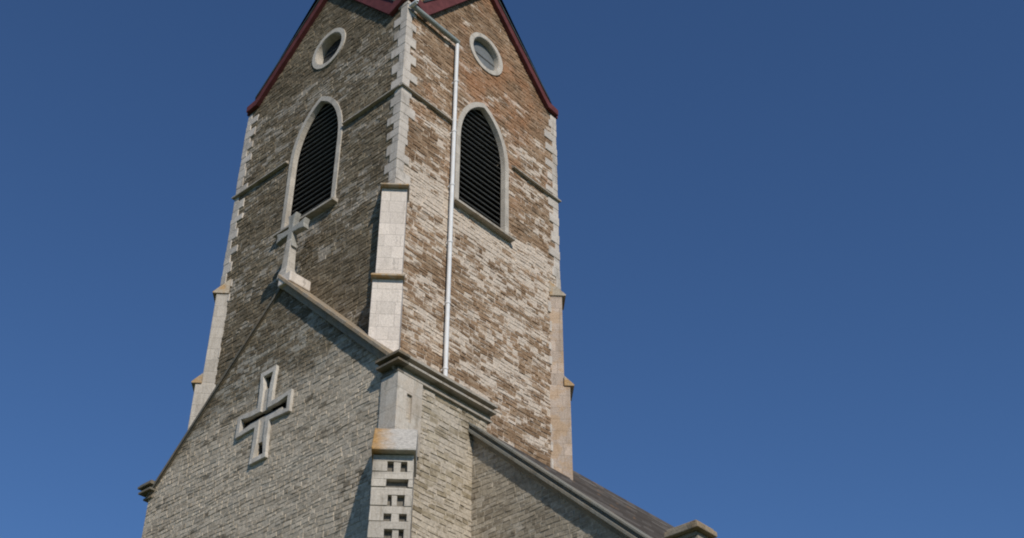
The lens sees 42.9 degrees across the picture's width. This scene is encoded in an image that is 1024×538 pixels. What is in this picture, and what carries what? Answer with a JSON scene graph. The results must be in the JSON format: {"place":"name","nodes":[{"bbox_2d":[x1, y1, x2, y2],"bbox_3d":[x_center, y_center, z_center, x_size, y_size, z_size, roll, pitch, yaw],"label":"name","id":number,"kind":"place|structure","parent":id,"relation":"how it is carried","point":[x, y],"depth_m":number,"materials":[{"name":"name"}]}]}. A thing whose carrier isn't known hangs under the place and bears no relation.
{"place":"outdoors","nodes":[
{"label":"outdoors","id":0,"kind":"place"},
{"bbox_2d":[137,0,716,537],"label":"church","id":1,"kind":"structure","parent":0,"point":[385,356],"depth_m":33.52,"materials":[{"name":"stone"}]},
{"bbox_2d":[273,96,342,238],"bbox_3d":[-5.482,-3.120,37.084,2.460,4.930,0.700,-28,-45,32],"label":"belfry window","id":2,"kind":"structure","parent":1,"relation":"in","point":[319,174],"depth_m":37.28,"materials":[{"name":"wood"}]},
{"bbox_2d":[312,28,345,69],"bbox_3d":[-5.437,-6.608,39.657,1.480,1.480,0.400,-28,-45,32],"label":"round window","id":3,"kind":"structure","parent":1,"relation":"in","point":[331,45],"depth_m":39.91,"materials":[{"name":"stone"}]},
{"bbox_2d":[454,102,514,242],"bbox_3d":[-0.967,-3.003,37.073,0.700,4.730,2.400,-28,-45,32],"label":"belfry window","id":4,"kind":"structure","parent":1,"relation":"in","point":[475,180],"depth_m":37.27,"materials":[{"name":"wood"}]},
{"bbox_2d":[469,32,502,75],"bbox_3d":[-0.920,-6.468,39.745,0.400,1.480,1.480,-28,-45,32],"label":"round window","id":5,"kind":"structure","parent":1,"relation":"in","point":[485,53],"depth_m":39.89,"materials":[{"name":"stone"}]},
{"bbox_2d":[0,0,1023,537],"label":"sky","id":6,"kind":"structure","parent":0,"point":[791,232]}
]}

